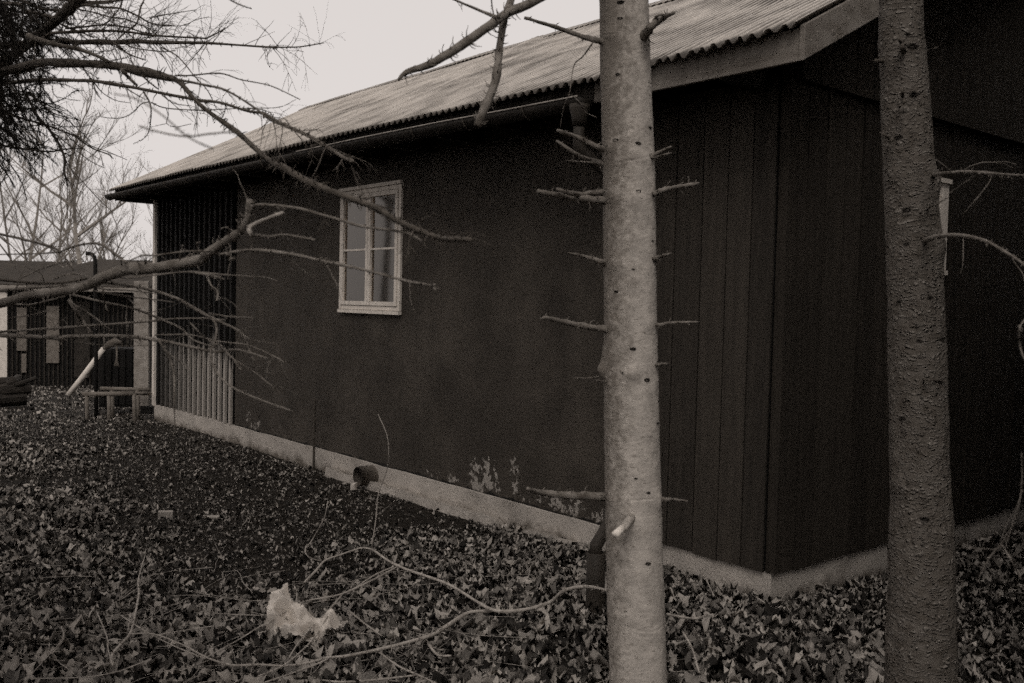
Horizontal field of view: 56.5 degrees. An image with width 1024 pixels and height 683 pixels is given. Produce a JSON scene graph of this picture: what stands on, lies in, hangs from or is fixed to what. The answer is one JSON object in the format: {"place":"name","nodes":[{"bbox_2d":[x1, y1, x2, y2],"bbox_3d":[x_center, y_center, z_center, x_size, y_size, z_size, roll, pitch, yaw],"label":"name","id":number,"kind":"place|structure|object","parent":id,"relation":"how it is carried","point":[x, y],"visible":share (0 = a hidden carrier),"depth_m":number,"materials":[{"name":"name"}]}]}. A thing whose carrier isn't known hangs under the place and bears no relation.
{"place":"outdoors","nodes":[
{"label":"outdoors","id":0,"kind":"place"},
{"bbox_2d":[103,338,121,366],"bbox_3d":[-5.417,0.145,12.906,0.251,0.399,0.105,1,2,0],"label":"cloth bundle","id":1,"kind":"object","parent":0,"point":[115,341],"visible":0.94,"depth_m":12.88,"materials":[{"name":"grey fabric"}]},
{"bbox_2d":[0,0,659,262],"label":"sky","id":2,"kind":"structure","parent":0,"point":[383,38],"materials":[{"name":"white"}]},
{"bbox_2d":[0,385,1023,682],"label":"ground","id":3,"kind":"structure","parent":0,"point":[416,519],"depth_m":7.18,"materials":[{"name":"soil"}]},
{"bbox_2d":[0,374,36,406],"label":"log pile","id":4,"kind":"object","parent":3,"relation":"on","point":[15,390],"visible":1,"depth_m":15.05,"materials":[{"name":"brown wood"}]},
{"bbox_2d":[0,120,38,205],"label":"bare tree","id":5,"kind":"object","parent":3,"relation":"on","point":[10,162],"visible":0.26,"depth_m":49.30,"materials":[{"name":"plant"}]},
{"bbox_2d":[0,260,76,376],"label":"house","id":6,"kind":"structure","parent":3,"relation":"on","point":[8,270],"depth_m":36.54,"materials":[{"name":"white paint"}]},
{"bbox_2d":[0,60,96,260],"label":"bare tree","id":7,"kind":"object","parent":3,"relation":"on","point":[7,238],"visible":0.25,"depth_m":50.52,"materials":[{"name":"plant"}]},
{"bbox_2d":[14,225,100,262],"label":"bare tree","id":8,"kind":"object","parent":3,"relation":"on","point":[56,256],"visible":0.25,"depth_m":43.89,"materials":[{"name":"plant"}]},
{"bbox_2d":[0,119,127,261],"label":"bare tree","id":9,"kind":"object","parent":3,"relation":"on","point":[48,210],"visible":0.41,"depth_m":53.82,"materials":[{"name":"plant"}]},
{"bbox_2d":[2,68,144,267],"bbox_3d":[-16.357,-4.231,34.765,5.986,11.469,3.776,1,2,0],"label":"bare tree","id":10,"kind":"object","parent":3,"relation":"on","point":[76,235],"visible":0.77,"depth_m":34.62,"materials":[{"name":"plant"}]},
{"bbox_2d":[0,85,146,261],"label":"bare tree","id":11,"kind":"object","parent":3,"relation":"on","point":[33,234],"visible":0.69,"depth_m":48.94,"materials":[{"name":"plant"}]},
{"bbox_2d":[0,384,151,419],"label":"fallen leaves","id":12,"kind":"object","parent":3,"relation":"on","point":[46,414],"visible":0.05,"depth_m":15.25,"materials":[{"name":"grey plant"}]},
{"bbox_2d":[0,259,152,386],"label":"slatted outbuilding","id":13,"kind":"structure","parent":3,"relation":"on","point":[45,362],"depth_m":26.01,"materials":[{"name":"brown wood"}]},
{"bbox_2d":[17,308,26,350],"bbox_3d":[-13.354,-0.331,25.970,0.265,1.181,0.065,1,2,0],"label":"window","id":14,"kind":"structure","parent":13,"relation":"in","point":[21,322],"depth_m":25.93,"materials":[{"name":"grey glass"}]},
{"bbox_2d":[46,306,59,362],"bbox_3d":[-12.511,-0.189,25.975,0.345,1.559,0.065,1,2,0],"label":"window","id":15,"kind":"structure","parent":13,"relation":"in","point":[52,346],"depth_m":25.95,"materials":[{"name":"grey glass"}]},
{"bbox_2d":[66,347,104,396],"bbox_3d":[-5.790,0.413,13.002,0.524,0.667,0.195,-1,3,-44],"label":"leaning pole","id":16,"kind":"object","parent":3,"relation":"on","point":[81,378],"visible":0.84,"depth_m":12.90,"materials":[{"name":"white paint"}]},
{"bbox_2d":[85,251,97,418],"bbox_3d":[-5.547,-0.038,12.621,0.243,2.306,0.101,3,3,28],"label":"hooked pole","id":17,"kind":"object","parent":3,"relation":"on","point":[95,294],"visible":0.78,"depth_m":12.58,"materials":[{"name":"black metal"}]},
{"bbox_2d":[52,173,152,262],"bbox_3d":[-14.659,-2.434,35.260,4.612,8.170,4.062,-1,3,-42],"label":"bare tree","id":18,"kind":"object","parent":3,"relation":"on","point":[118,247],"visible":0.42,"depth_m":35.29,"materials":[{"name":"plant"}]},
{"bbox_2d":[96,611,129,665],"bbox_3d":[-1.711,1.319,4.097,0.151,0.156,0.771,0,3,-23],"label":"fallen twig","id":19,"kind":"object","parent":3,"relation":"on","point":[108,644],"visible":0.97,"depth_m":4.03,"materials":[{"name":"wood"}]},
{"bbox_2d":[99,347,133,406],"bbox_3d":[-5.566,0.501,13.640,0.520,0.837,0.553,1,2,0],"label":"dark crate","id":20,"kind":"object","parent":3,"relation":"on","point":[112,375],"visible":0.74,"depth_m":13.38,"materials":[{"name":"black wood"}]},
{"bbox_2d":[82,387,151,422],"bbox_3d":[-4.927,0.824,11.949,0.698,0.485,0.573,1,2,0],"label":"log rail","id":21,"kind":"object","parent":3,"relation":"on","point":[135,393],"visible":0.86,"depth_m":11.69,"materials":[{"name":"grey wood"}]},
{"bbox_2d":[134,281,153,413],"bbox_3d":[-4.768,0.074,12.315,0.272,1.714,0.142,1,2,0],"label":"board post","id":22,"kind":"object","parent":3,"relation":"on","point":[141,366],"visible":0.77,"depth_m":12.30,"materials":[{"name":"grey wood"}]},
{"bbox_2d":[129,158,160,259],"bbox_3d":[-14.948,-2.956,40.198,2.988,9.244,4.326,-1,3,-37],"label":"bare tree","id":23,"kind":"object","parent":3,"relation":"on","point":[147,204],"visible":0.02,"depth_m":39.00,"materials":[{"name":"plant"}]},
{"bbox_2d":[158,510,172,519],"bbox_3d":[-2.469,1.239,6.792,0.102,0.063,0.060,1,2,-16],"label":"broken brick","id":24,"kind":"object","parent":3,"relation":"on","point":[165,513],"visible":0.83,"depth_m":6.77,"materials":[{"name":"grey brick"}]},
{"bbox_2d":[205,515,219,520],"bbox_3d":[-2.120,1.252,6.745,0.104,0.038,0.063,2,2,6],"label":"broken brick","id":25,"kind":"object","parent":3,"relation":"on","point":[214,516],"visible":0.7,"depth_m":6.72,"materials":[{"name":"grey brick"}]},
{"bbox_2d":[0,170,439,445],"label":"bare branched tree","id":26,"kind":"object","parent":3,"relation":"on","point":[47,289],"visible":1,"depth_m":2.54,"materials":[{"name":"grey plant"}]},
{"bbox_2d":[0,0,500,269],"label":"fir tree","id":27,"kind":"object","parent":3,"relation":"on","point":[38,36],"visible":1,"depth_m":4.03,"materials":[{"name":"grey plant"}]},
{"bbox_2d":[312,399,315,472],"bbox_3d":[-1.814,0.883,8.739,0.028,0.720,0.036,1,2,0],"label":"iron stake","id":28,"kind":"object","parent":3,"relation":"on","point":[314,426],"visible":0.87,"depth_m":8.73,"materials":[{"name":"black metal"}]},
{"bbox_2d":[350,482,356,489],"bbox_3d":[-1.304,1.196,7.853,0.047,0.066,0.056,1,2,0],"label":"stone chip","id":29,"kind":"object","parent":3,"relation":"on","point":[353,486],"visible":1,"depth_m":7.83,"materials":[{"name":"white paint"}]},
{"bbox_2d":[0,414,1023,682],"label":"fallen leaves","id":30,"kind":"object","parent":3,"relation":"on","point":[760,637],"depth_m":4.60,"materials":[{"name":"grey plant"}]},
{"bbox_2d":[23,611,65,682],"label":"fallen twig","id":31,"kind":"object","parent":30,"relation":"on","point":[54,648],"visible":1,"depth_m":3.92,"materials":[{"name":"brown wood"}]},
{"bbox_2d":[30,653,143,679],"bbox_3d":[-1.654,1.248,3.707,0.372,0.112,0.190,1,2,0],"label":"fallen twig","id":32,"kind":"object","parent":30,"relation":"on","point":[107,673],"visible":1,"depth_m":3.65,"materials":[{"name":"wood"}]},
{"bbox_2d":[108,556,144,666],"bbox_3d":[-1.807,1.262,4.558,0.140,0.234,1.620,1,2,-13],"label":"fallen twig","id":33,"kind":"object","parent":30,"relation":"on","point":[121,643],"visible":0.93,"depth_m":4.12,"materials":[{"name":"grey wood"}]},
{"bbox_2d":[121,615,215,658],"bbox_3d":[-1.530,1.246,4.063,0.760,0.087,0.158,3,3,38],"label":"fallen twig","id":34,"kind":"object","parent":30,"relation":"on","point":[128,620],"visible":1,"depth_m":4.06,"materials":[{"name":"wood"}]},
{"bbox_2d":[132,626,211,645],"bbox_3d":[-1.477,1.300,4.145,0.324,0.099,0.074,0,3,-32],"label":"fallen twig","id":35,"kind":"object","parent":30,"relation":"on","point":[183,630],"visible":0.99,"depth_m":4.13,"materials":[{"name":"brown wood"}]},
{"bbox_2d":[213,609,266,616],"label":"fallen twig","id":36,"kind":"object","parent":30,"relation":"on","point":[241,614],"visible":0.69,"depth_m":4.38,"materials":[{"name":"brown wood"}]},
{"bbox_2d":[294,585,297,602],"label":"fallen twig","id":37,"kind":"object","parent":30,"relation":"on","point":[296,593],"visible":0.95,"depth_m":4.71,"materials":[{"name":"grey wood"}]},
{"bbox_2d":[264,583,340,641],"bbox_3d":[-0.963,1.229,4.299,0.337,0.215,0.195,2,3,22],"label":"crumpled paper","id":38,"kind":"object","parent":30,"relation":"on","point":[302,620],"visible":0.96,"depth_m":4.30,"materials":[{"name":"white paper"}]},
{"bbox_2d":[348,610,381,636],"bbox_3d":[-0.664,1.278,4.323,0.044,0.033,0.321,0,3,-35],"label":"fallen twig","id":39,"kind":"object","parent":30,"relation":"on","point":[358,618],"visible":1,"depth_m":4.36,"materials":[{"name":"wood"}]},
{"bbox_2d":[0,540,735,682],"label":"twig litter","id":40,"kind":"object","parent":30,"relation":"on","point":[353,581],"visible":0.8,"depth_m":4.41,"materials":[{"name":"grey wood"}]},
{"bbox_2d":[321,674,417,682],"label":"fallen twig","id":41,"kind":"object","parent":30,"relation":"on","point":[377,679],"visible":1,"depth_m":3.75,"materials":[{"name":"brown wood"}]},
{"bbox_2d":[377,651,435,682],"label":"fallen twig","id":42,"kind":"object","parent":30,"relation":"on","point":[402,668],"visible":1,"depth_m":3.85,"materials":[{"name":"wood"}]},
{"bbox_2d":[427,642,451,657],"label":"fallen twig","id":43,"kind":"object","parent":30,"relation":"on","point":[433,650],"visible":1,"depth_m":4.03,"materials":[{"name":"wood"}]},
{"bbox_2d":[666,612,707,621],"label":"fallen twig","id":44,"kind":"object","parent":30,"relation":"on","point":[684,617],"visible":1,"depth_m":4.53,"materials":[{"name":"wood"}]},
{"bbox_2d":[682,630,699,672],"bbox_3d":[0.787,1.344,4.146,0.036,0.059,0.408,1,2,0],"label":"fallen twig","id":45,"kind":"object","parent":30,"relation":"on","point":[691,647],"visible":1,"depth_m":4.18,"materials":[{"name":"wood"}]},
{"bbox_2d":[700,567,714,595],"bbox_3d":[1.046,1.276,5.175,0.027,0.059,0.704,2,2,4],"label":"fallen twig","id":46,"kind":"object","parent":30,"relation":"on","point":[707,582],"visible":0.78,"depth_m":5.01,"materials":[{"name":"grey wood"}]},
{"bbox_2d":[0,417,1023,574],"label":"fallen leaves","id":47,"kind":"object","parent":3,"relation":"on","point":[16,522],"visible":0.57,"depth_m":7.39,"materials":[{"name":"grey plant"}]},
{"bbox_2d":[0,411,1023,682],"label":"leaf crumbs","id":48,"kind":"object","parent":3,"relation":"on","point":[230,505],"visible":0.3,"depth_m":7.22,"materials":[{"name":"plant"}]},
{"bbox_2d":[263,657,330,682],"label":"fallen twig","id":49,"kind":"object","parent":48,"relation":"on","point":[291,673],"visible":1,"depth_m":3.79,"materials":[{"name":"brown wood"}]},
{"bbox_2d":[397,0,699,682],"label":"smooth bark tree","id":50,"kind":"object","parent":3,"relation":"on","point":[631,495],"visible":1,"depth_m":3.41,"materials":[{"name":"grey wood"}]},
{"bbox_2d":[104,0,1023,599],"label":"wooden house","id":51,"kind":"structure","parent":3,"relation":"on","point":[774,398],"depth_m":6.31,"materials":[{"name":"wood"}]},
{"bbox_2d":[353,465,378,485],"bbox_3d":[-1.221,1.130,8.037,0.190,0.164,0.164,-1,3,-40],"label":"drain pipe","id":52,"kind":"object","parent":51,"relation":"attached to","point":[364,475],"visible":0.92,"depth_m":7.99,"materials":[{"name":"brown ceramic"}]},
{"bbox_2d":[337,180,403,314],"bbox_3d":[-1.156,-0.784,8.143,0.197,1.090,0.990,-1,3,-40],"label":"window frame","id":53,"kind":"structure","parent":51,"relation":"in","point":[370,249],"depth_m":8.06,"materials":[{"name":"white paint"}]},
{"bbox_2d":[939,178,952,274],"bbox_3d":[2.572,-0.719,5.906,0.440,0.600,0.088,-1,3,-40],"label":"window frame","id":54,"kind":"structure","parent":51,"relation":"in","point":[944,191],"depth_m":5.98,"materials":[{"name":"white paint"}]},
{"bbox_2d":[586,550,604,616],"bbox_3d":[0.427,1.252,4.872,0.103,0.353,0.109,1,2,0],"label":"drain sleeve","id":55,"kind":"object","parent":3,"relation":"on","point":[595,569],"visible":0.68,"depth_m":4.83,"materials":[{"name":"black plastic"}]},
{"bbox_2d":[874,0,1023,682],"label":"rough bark tree","id":56,"kind":"object","parent":3,"relation":"on","point":[921,641],"visible":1,"depth_m":3.07,"materials":[{"name":"brown plant"}]},
{"bbox_2d":[963,320,1023,580],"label":"bramble stem","id":57,"kind":"object","parent":3,"relation":"on","point":[1012,522],"visible":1,"depth_m":2.20,"materials":[{"name":"brown plant"}]}
]}

